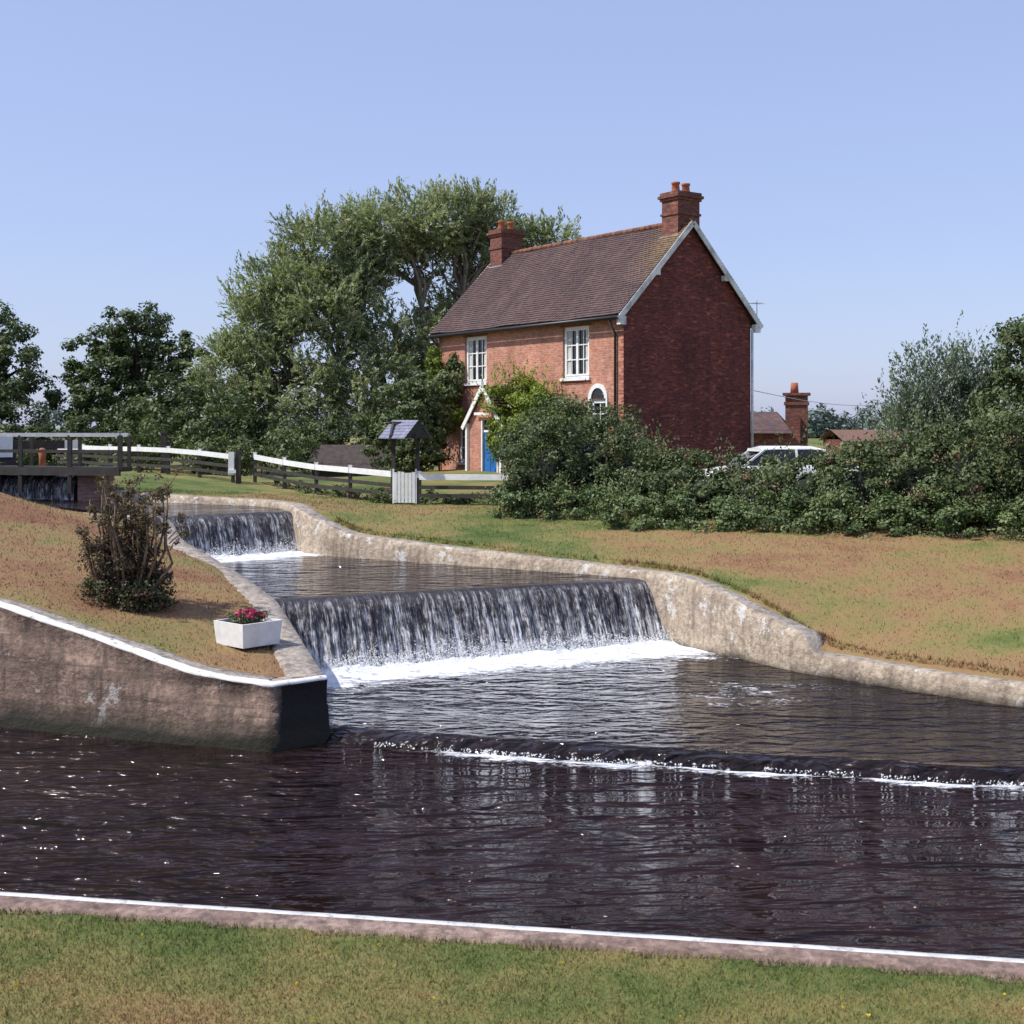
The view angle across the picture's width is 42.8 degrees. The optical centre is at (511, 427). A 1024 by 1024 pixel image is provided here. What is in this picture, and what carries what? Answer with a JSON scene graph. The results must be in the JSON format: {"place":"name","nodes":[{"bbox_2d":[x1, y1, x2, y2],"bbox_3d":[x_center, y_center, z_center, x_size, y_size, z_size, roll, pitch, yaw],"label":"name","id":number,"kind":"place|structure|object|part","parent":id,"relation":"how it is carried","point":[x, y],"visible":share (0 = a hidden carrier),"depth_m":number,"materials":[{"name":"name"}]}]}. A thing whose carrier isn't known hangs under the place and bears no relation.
{"place":"outdoors","nodes":[
{"label":"outdoors","id":0,"kind":"place"},
{"bbox_2d":[168,511,296,555],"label":"weir waterfall","id":1,"kind":"structure","parent":0,"point":[249,530],"depth_m":27.71,"materials":[{"name":"grey liquid"}]},
{"bbox_2d":[274,578,667,668],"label":"weir waterfall","id":2,"kind":"structure","parent":0,"point":[327,627],"depth_m":21.46,"materials":[{"name":"grey liquid"}]},
{"bbox_2d":[0,727,1023,958],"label":"river","id":3,"kind":"structure","parent":0,"point":[838,861],"depth_m":12.31,"materials":[{"name":"liquid"}]},
{"bbox_2d":[374,742,1023,786],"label":"sill foam","id":4,"kind":"object","parent":3,"relation":"on","point":[796,770],"visible":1,"depth_m":15.01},
{"bbox_2d":[0,429,1023,1023],"bbox_3d":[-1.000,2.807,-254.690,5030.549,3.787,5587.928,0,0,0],"label":"ground","id":5,"kind":"structure","parent":0,"point":[802,611],"depth_m":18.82,"materials":[{"name":"green plant"}]},
{"bbox_2d":[0,299,60,454],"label":"oak tree","id":6,"kind":"object","parent":5,"relation":"on","point":[10,393],"visible":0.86,"depth_m":60.67,"materials":[{"name":"green plant"}]},
{"bbox_2d":[0,437,77,465],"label":"lock gate","id":7,"kind":"structure","parent":5,"relation":"on","point":[8,443],"depth_m":39.98,"materials":[{"name":"white paint"}]},
{"bbox_2d":[0,433,131,499],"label":"sluice footbridge","id":8,"kind":"object","parent":5,"relation":"on","point":[69,470],"visible":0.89,"depth_m":32.77,"materials":[{"name":"grey paint"}]},
{"bbox_2d":[78,475,113,500],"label":"brick pier","id":9,"kind":"structure","parent":5,"relation":"on","point":[87,487],"depth_m":33.00,"materials":[{"name":"brown brick"}]},
{"bbox_2d":[43,300,217,444],"bbox_3d":[-18.100,-1.979,61.621,8.350,8.215,5.328,0,0,0],"label":"oak tree","id":10,"kind":"object","parent":5,"relation":"on","point":[120,357],"visible":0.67,"depth_m":60.94,"materials":[{"name":"green plant"}]},
{"bbox_2d":[74,465,191,613],"bbox_3d":[-5.581,1.688,18.910,1.574,2.300,1.576,0,0,-29],"label":"rose bush","id":11,"kind":"object","parent":5,"relation":"on","point":[126,573],"visible":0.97,"depth_m":18.69,"materials":[{"name":"green plant"}]},
{"bbox_2d":[57,444,234,482],"bbox_3d":[-11.990,1.092,41.242,0.458,1.136,11.567,0,0,-43],"label":"wooden fence","id":12,"kind":"object","parent":5,"relation":"on","point":[168,450],"visible":0.86,"depth_m":39.73,"materials":[{"name":"white paint"}]},
{"bbox_2d":[24,499,286,516],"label":"top pool","id":13,"kind":"structure","parent":5,"relation":"on","point":[174,509],"depth_m":30.28,"materials":[{"name":"liquid"}]},
{"bbox_2d":[1,475,77,499],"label":"weir waterfall","id":14,"kind":"structure","parent":13,"relation":"on","point":[45,487],"depth_m":33.43,"materials":[{"name":"liquid"}]},
{"bbox_2d":[160,431,167,472],"bbox_3d":[-10.900,0.763,40.900,0.200,1.310,0.200,0,0,0],"label":"mooring post","id":15,"kind":"object","parent":5,"relation":"on","point":[163,443],"visible":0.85,"depth_m":40.82,"materials":[{"name":"black wood"}]},
{"bbox_2d":[0,597,330,751],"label":"island quay wall","id":16,"kind":"structure","parent":5,"relation":"on","point":[61,674],"depth_m":16.39,"materials":[{"name":"concrete"}]},
{"bbox_2d":[82,512,322,677],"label":"island side wall","id":17,"kind":"structure","parent":5,"relation":"on","point":[293,656],"depth_m":19.58,"materials":[{"name":"concrete"}]},
{"bbox_2d":[0,369,428,475],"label":"background shrubbery","id":18,"kind":"object","parent":5,"relation":"on","point":[160,414],"visible":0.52,"depth_m":50.61,"materials":[{"name":"green plant"}]},
{"bbox_2d":[228,450,240,483],"bbox_3d":[-7.853,1.163,36.962,0.335,1.050,0.205,0,0,0],"label":"gate post","id":19,"kind":"object","parent":5,"relation":"on","point":[231,464],"visible":0.86,"depth_m":36.94,"materials":[{"name":"white paint"}]},
{"bbox_2d":[213,608,281,648],"bbox_3d":[-3.600,2.700,17.800,0.660,0.484,0.660,0,0,42],"label":"flower planter","id":20,"kind":"object","parent":5,"relation":"on","point":[247,628],"visible":1,"depth_m":17.62,"materials":[{"name":"white paint"}]},
{"bbox_2d":[253,452,390,498],"bbox_3d":[-5.242,1.332,34.710,0.352,1.261,7.352,0,0,-38],"label":"wooden fence","id":21,"kind":"object","parent":5,"relation":"on","point":[316,466],"visible":0.91,"depth_m":34.52,"materials":[{"name":"white paint"}]},
{"bbox_2d":[308,445,403,476],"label":"garden shed","id":22,"kind":"structure","parent":5,"relation":"on","point":[339,455],"depth_m":49.35,"materials":[{"name":"wood"}]},
{"bbox_2d":[172,172,583,470],"bbox_3d":[-5.380,-4.587,57.596,19.165,13.641,8.631,0,0,-18],"label":"willow tree","id":23,"kind":"object","parent":5,"relation":"on","point":[343,285],"visible":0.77,"depth_m":56.15,"materials":[{"name":"green plant"}]},
{"bbox_2d":[274,480,498,504],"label":"fence border plants","id":24,"kind":"object","parent":5,"relation":"on","point":[376,497],"visible":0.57,"depth_m":32.17,"materials":[{"name":"green plant"}]},
{"bbox_2d":[378,420,431,503],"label":"lych gate","id":25,"kind":"structure","parent":5,"relation":"on","point":[395,430],"depth_m":31.73,"materials":[{"name":"wood"}]},
{"bbox_2d":[358,352,466,473],"bbox_3d":[-3.027,-0.434,46.753,4.060,4.728,3.508,0,0,-41],"label":"garden shrub","id":26,"kind":"object","parent":5,"relation":"on","point":[436,424],"visible":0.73,"depth_m":45.84,"materials":[{"name":"green plant"}]},
{"bbox_2d":[216,553,625,597],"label":"weir pool","id":27,"kind":"structure","parent":5,"relation":"on","point":[292,575],"depth_m":23.86,"materials":[{"name":"liquid"}]},
{"bbox_2d":[200,527,302,558],"bbox_3d":[-5.452,2.457,27.130,3.226,0.594,1.227,0,0,-39],"label":"weir foam","id":28,"kind":"object","parent":27,"relation":"on","point":[276,552],"visible":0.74,"depth_m":27.59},
{"bbox_2d":[469,394,512,472],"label":"porch walls","id":29,"kind":"structure","parent":5,"relation":"on","point":[475,442],"depth_m":44.21,"materials":[{"name":"brick"}]},
{"bbox_2d":[461,380,503,472],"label":"porch bargeboards","id":30,"kind":"object","parent":29,"relation":"attached to","point":[465,424],"visible":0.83,"depth_m":44.17,"materials":[{"name":"white wood"}]},
{"bbox_2d":[481,420,497,472],"bbox_3d":[-0.703,0.675,43.596,0.130,1.850,0.970,0,0,-36],"label":"front door","id":31,"kind":"structure","parent":29,"relation":"attached to","point":[487,465],"depth_m":43.86,"materials":[{"name":"blue paint"}]},
{"bbox_2d":[467,386,525,425],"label":"porch roof","id":32,"kind":"structure","parent":29,"relation":"on","point":[496,402],"depth_m":43.58,"materials":[{"name":"brown tile"}]},
{"bbox_2d":[417,471,577,503],"bbox_3d":[-0.035,1.480,31.448,4.563,0.966,0.462,0,0,3],"label":"wooden fence","id":33,"kind":"object","parent":5,"relation":"on","point":[420,476],"visible":0.29,"depth_m":31.49,"materials":[{"name":"white paint"}]},
{"bbox_2d":[0,892,1023,982],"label":"towpath edge","id":34,"kind":"object","parent":5,"relation":"on","point":[1008,968],"visible":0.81,"depth_m":8.97,"materials":[{"name":"concrete"}]},
{"bbox_2d":[0,398,1023,437],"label":"distant treeline","id":35,"kind":"object","parent":5,"relation":"on","point":[831,421],"visible":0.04,"depth_m":221.10,"materials":[{"name":"green plant"}]},
{"bbox_2d":[439,319,623,469],"bbox_3d":[2.558,-0.725,45.843,5.590,5.850,10.500,0,0,-36],"label":"front and back walls","id":36,"kind":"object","parent":5,"relation":"on","point":[542,347],"visible":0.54,"depth_m":43.40,"materials":[{"name":"brick"}]},
{"bbox_2d":[424,345,465,426],"bbox_3d":[-2.350,-1.488,47.284,1.130,3.060,2.459,0,0,-34],"label":"wall ivy","id":37,"kind":"object","parent":36,"relation":"attached to","point":[434,361],"depth_m":47.37,"materials":[{"name":"green plant"}]},
{"bbox_2d":[427,315,618,470],"bbox_3d":[0.182,-0.915,44.138,0.378,5.030,10.900,0,0,-36],"label":"gutter and downpipe","id":38,"kind":"object","parent":36,"relation":"attached to","point":[608,318],"visible":0.74,"depth_m":42.50,"materials":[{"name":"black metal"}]},
{"bbox_2d":[463,322,590,388],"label":"window brick arches","id":39,"kind":"structure","parent":36,"relation":"attached to","point":[561,383],"depth_m":42.33,"materials":[{"name":"red brick"}]},
{"bbox_2d":[455,325,605,464],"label":"windows","id":40,"kind":"structure","parent":36,"relation":"attached to","point":[578,359],"depth_m":42.40,"materials":[{"name":"white paint"}]},
{"bbox_2d":[469,330,587,379],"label":"curtains","id":41,"kind":"object","parent":40,"relation":"attached to","point":[569,356],"visible":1,"depth_m":42.40,"materials":[{"name":"fabric"}]},
{"bbox_2d":[472,351,590,462],"bbox_3d":[0.930,-0.692,42.566,4.708,3.734,2.792,0,0,33],"label":"climbing rose","id":42,"kind":"object","parent":36,"relation":"attached to","point":[531,388],"visible":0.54,"depth_m":42.80,"materials":[{"name":"green plant"}]},
{"bbox_2d":[431,227,755,334],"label":"roof deck","id":43,"kind":"structure","parent":36,"relation":"on","point":[752,322],"depth_m":43.34,"materials":[{"name":"brown tile"}]},
{"bbox_2d":[429,221,759,333],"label":"roof tiles","id":44,"kind":"object","parent":36,"relation":"on","point":[611,288],"visible":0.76,"depth_m":44.32,"materials":[{"name":"brown tile"}]},
{"bbox_2d":[487,228,524,265],"bbox_3d":[-0.229,-6.401,49.806,1.140,2.241,0.950,0,0,-36],"label":"chimney","id":45,"kind":"object","parent":44,"relation":"on","point":[504,242],"visible":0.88,"depth_m":49.47,"materials":[{"name":"brick"}]},
{"bbox_2d":[498,221,513,228],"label":"chimney pots","id":46,"kind":"object","parent":45,"relation":"on","point":[502,225],"visible":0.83,"depth_m":49.67,"materials":[{"name":"orange ceramic"}]},
{"bbox_2d":[510,217,695,253],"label":"ridge tiles","id":47,"kind":"object","parent":44,"relation":"on","point":[637,229],"visible":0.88,"depth_m":45.31,"materials":[{"name":"orange tile"}]},
{"bbox_2d":[657,190,703,239],"bbox_3d":[5.419,-6.401,41.932,1.140,2.241,0.950,0,0,-36],"label":"chimney","id":48,"kind":"object","parent":44,"relation":"on","point":[679,207],"visible":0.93,"depth_m":41.61,"materials":[{"name":"brick"}]},
{"bbox_2d":[671,181,689,191],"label":"chimney pots","id":49,"kind":"object","parent":48,"relation":"on","point":[676,184],"visible":0.78,"depth_m":41.79,"materials":[{"name":"orange ceramic"}]},
{"bbox_2d":[428,220,762,342],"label":"bargeboards","id":50,"kind":"object","parent":36,"relation":"on","point":[757,327],"visible":0.61,"depth_m":41.44,"materials":[{"name":"white paint"}]},
{"bbox_2d":[588,383,607,441],"bbox_3d":[2.696,-0.345,40.970,0.044,2.090,0.940,0,0,-36],"label":"arched window surround","id":51,"kind":"object","parent":36,"relation":"attached to","point":[597,390],"visible":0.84,"depth_m":40.95,"materials":[{"name":"white paint"}]},
{"bbox_2d":[618,325,623,459],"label":"corner quoins","id":52,"kind":"object","parent":36,"relation":"attached to","point":[621,362],"visible":0.49,"depth_m":40.07,"materials":[{"name":"brick"}]},
{"bbox_2d":[750,326,753,447],"bbox_3d":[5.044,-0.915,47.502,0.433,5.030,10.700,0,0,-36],"label":"downpipe","id":53,"kind":"object","parent":36,"relation":"attached to","point":[752,388],"visible":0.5,"depth_m":43.14,"materials":[{"name":"white paint"}]},
{"bbox_2d":[50,490,1023,707],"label":"weir channel wall","id":54,"kind":"structure","parent":5,"relation":"on","point":[703,614],"depth_m":22.00,"materials":[{"name":"beige concrete"}]},
{"bbox_2d":[492,392,647,468],"bbox_3d":[1.743,0.366,38.859,4.988,2.920,2.441,0,0,23],"label":"garden shrub","id":55,"kind":"object","parent":5,"relation":"on","point":[557,403],"visible":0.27,"depth_m":38.54,"materials":[{"name":"green plant"}]},
{"bbox_2d":[326,646,1023,766],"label":"weir pool","id":56,"kind":"structure","parent":5,"relation":"on","point":[685,697],"depth_m":17.44,"materials":[{"name":"liquid"}]},
{"bbox_2d":[316,618,685,674],"bbox_3d":[-0.071,3.460,20.792,7.067,0.688,1.388,0,0,-25],"label":"weir foam","id":57,"kind":"object","parent":56,"relation":"on","point":[614,647],"visible":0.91,"depth_m":21.15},
{"bbox_2d":[624,229,749,476],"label":"gable walls","id":58,"kind":"structure","parent":5,"relation":"on","point":[687,347],"depth_m":41.63,"materials":[{"name":"brick"}]},
{"bbox_2d":[469,465,1023,542],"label":"ivy undergrowth","id":59,"kind":"object","parent":5,"relation":"on","point":[606,501],"visible":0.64,"depth_m":26.36,"materials":[{"name":"green plant"}]},
{"bbox_2d":[487,379,1023,532],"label":"bramble hedge","id":60,"kind":"object","parent":5,"relation":"on","point":[961,474],"visible":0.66,"depth_m":27.37,"materials":[{"name":"green plant"}]},
{"bbox_2d":[750,383,810,447],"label":"brick outbuilding","id":61,"kind":"structure","parent":5,"relation":"on","point":[796,413],"depth_m":60.40,"materials":[{"name":"brick"}]},
{"bbox_2d":[703,446,860,489],"bbox_3d":[7.300,1.210,35.600,4.201,1.420,1.680,0,0,-7],"label":"parked car","id":62,"kind":"object","parent":5,"relation":"on","point":[757,452],"visible":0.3,"depth_m":34.99,"materials":[{"name":"white paint"}]},
{"bbox_3d":[7.548,0.815,35.630,3.000,0.470,1.565,0,0,-7],"label":"window glass","id":63,"kind":"part","parent":62,"relation":"part of","materials":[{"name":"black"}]},
{"bbox_2d":[819,430,916,451],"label":"barn","id":64,"kind":"structure","parent":5,"relation":"on","point":[847,435],"depth_m":99.05,"materials":[{"name":"brick"}]},
{"bbox_2d":[862,310,1023,463],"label":"silver willow shrub","id":65,"kind":"object","parent":5,"relation":"on","point":[962,381],"visible":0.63,"depth_m":29.70,"materials":[{"name":"green plant"}]},
{"bbox_2d":[963,313,1023,463],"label":"elder tree","id":66,"kind":"object","parent":5,"relation":"on","point":[1004,360],"visible":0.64,"depth_m":28.61,"materials":[{"name":"green plant"}]},
{"bbox_2d":[0,0,1023,428],"label":"sky","id":67,"kind":"structure","parent":0,"point":[857,166],"materials":[{"name":"blue"}]},
{"bbox_2d":[326,725,1023,786],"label":"weir","id":68,"kind":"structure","parent":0,"point":[944,773],"depth_m":15.07,"materials":[{"name":"liquid"}]},
{"bbox_3d":[19.500,0.200,64.000,0.800,3.600,0.238,0,0,0],"label":"telegraph pole","id":69,"kind":"object","parent":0,"visible":0},
{"bbox_2d":[754,390,899,405],"bbox_3d":[13.700,-1.113,53.600,0.022,0.396,23.817,0,0,29],"label":"telephone cable","id":70,"kind":"object","parent":69,"relation":"attached to","point":[819,402],"visible":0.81,"depth_m":50.79,"materials":[{"name":"grey paint"}]}
]}

